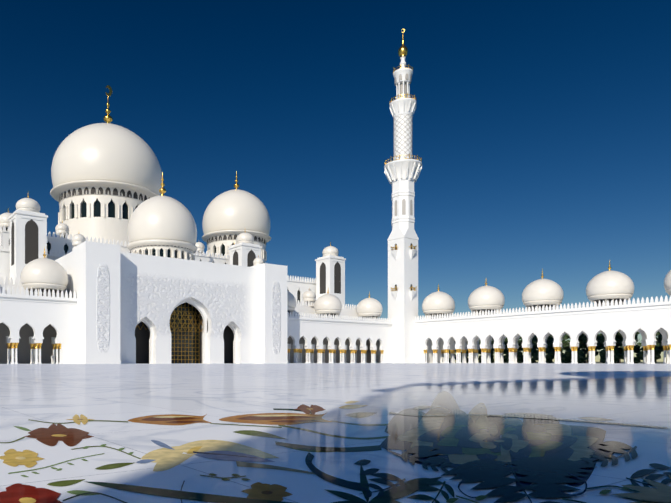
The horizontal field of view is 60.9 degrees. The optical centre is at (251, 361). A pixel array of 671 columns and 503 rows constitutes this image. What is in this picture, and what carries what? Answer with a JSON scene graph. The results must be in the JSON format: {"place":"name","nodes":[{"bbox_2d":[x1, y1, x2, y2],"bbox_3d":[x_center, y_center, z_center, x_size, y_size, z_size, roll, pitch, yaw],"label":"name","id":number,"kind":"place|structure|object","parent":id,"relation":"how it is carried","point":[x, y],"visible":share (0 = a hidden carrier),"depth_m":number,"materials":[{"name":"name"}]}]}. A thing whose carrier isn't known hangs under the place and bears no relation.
{"place":"outdoors","nodes":[
{"label":"outdoors","id":0,"kind":"place"},
{"bbox_2d":[0,363,670,502],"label":"courtyard floor","id":1,"kind":"structure","parent":0,"point":[635,393],"depth_m":5.08,"materials":[{"name":"white stone"}]},
{"bbox_2d":[0,85,360,363],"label":"prayer hall","id":2,"kind":"structure","parent":1,"relation":"on","point":[150,281],"depth_m":143.52,"materials":[{"name":"stone"}]},
{"bbox_2d":[0,247,392,363],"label":"hall arcades","id":3,"kind":"object","parent":1,"relation":"on","point":[38,319],"visible":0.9,"depth_m":126.86,"materials":[{"name":"stone"}]},
{"bbox_2d":[0,391,670,502],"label":"floor inlay","id":4,"kind":"object","parent":1,"relation":"on","point":[544,452],"visible":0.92,"depth_m":2.71,"materials":[{"name":"multicoloured stone"}]},
{"bbox_2d":[384,29,421,362],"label":"minaret","id":5,"kind":"object","parent":1,"relation":"on","point":[403,168],"visible":1,"depth_m":178.05,"materials":[{"name":"stone"}]},
{"bbox_2d":[414,261,670,363],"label":"arcade","id":6,"kind":"object","parent":1,"relation":"on","point":[440,326],"visible":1,"depth_m":146.17,"materials":[{"name":"stone"}]},
{"bbox_2d":[0,0,670,361],"label":"sky","id":7,"kind":"structure","parent":0,"point":[541,129],"materials":[{"name":"blue"}]},
{"bbox_2d":[455,362,662,363],"bbox_3d":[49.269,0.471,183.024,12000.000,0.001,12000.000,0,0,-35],"label":"ground","id":8,"kind":"structure","parent":0,"point":[600,362],"depth_m":313.38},
{"bbox_2d":[442,331,666,362],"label":"tree row","id":9,"kind":"object","parent":8,"relation":"on","point":[582,355],"visible":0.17,"depth_m":160.25,"materials":[{"name":"green plant"}]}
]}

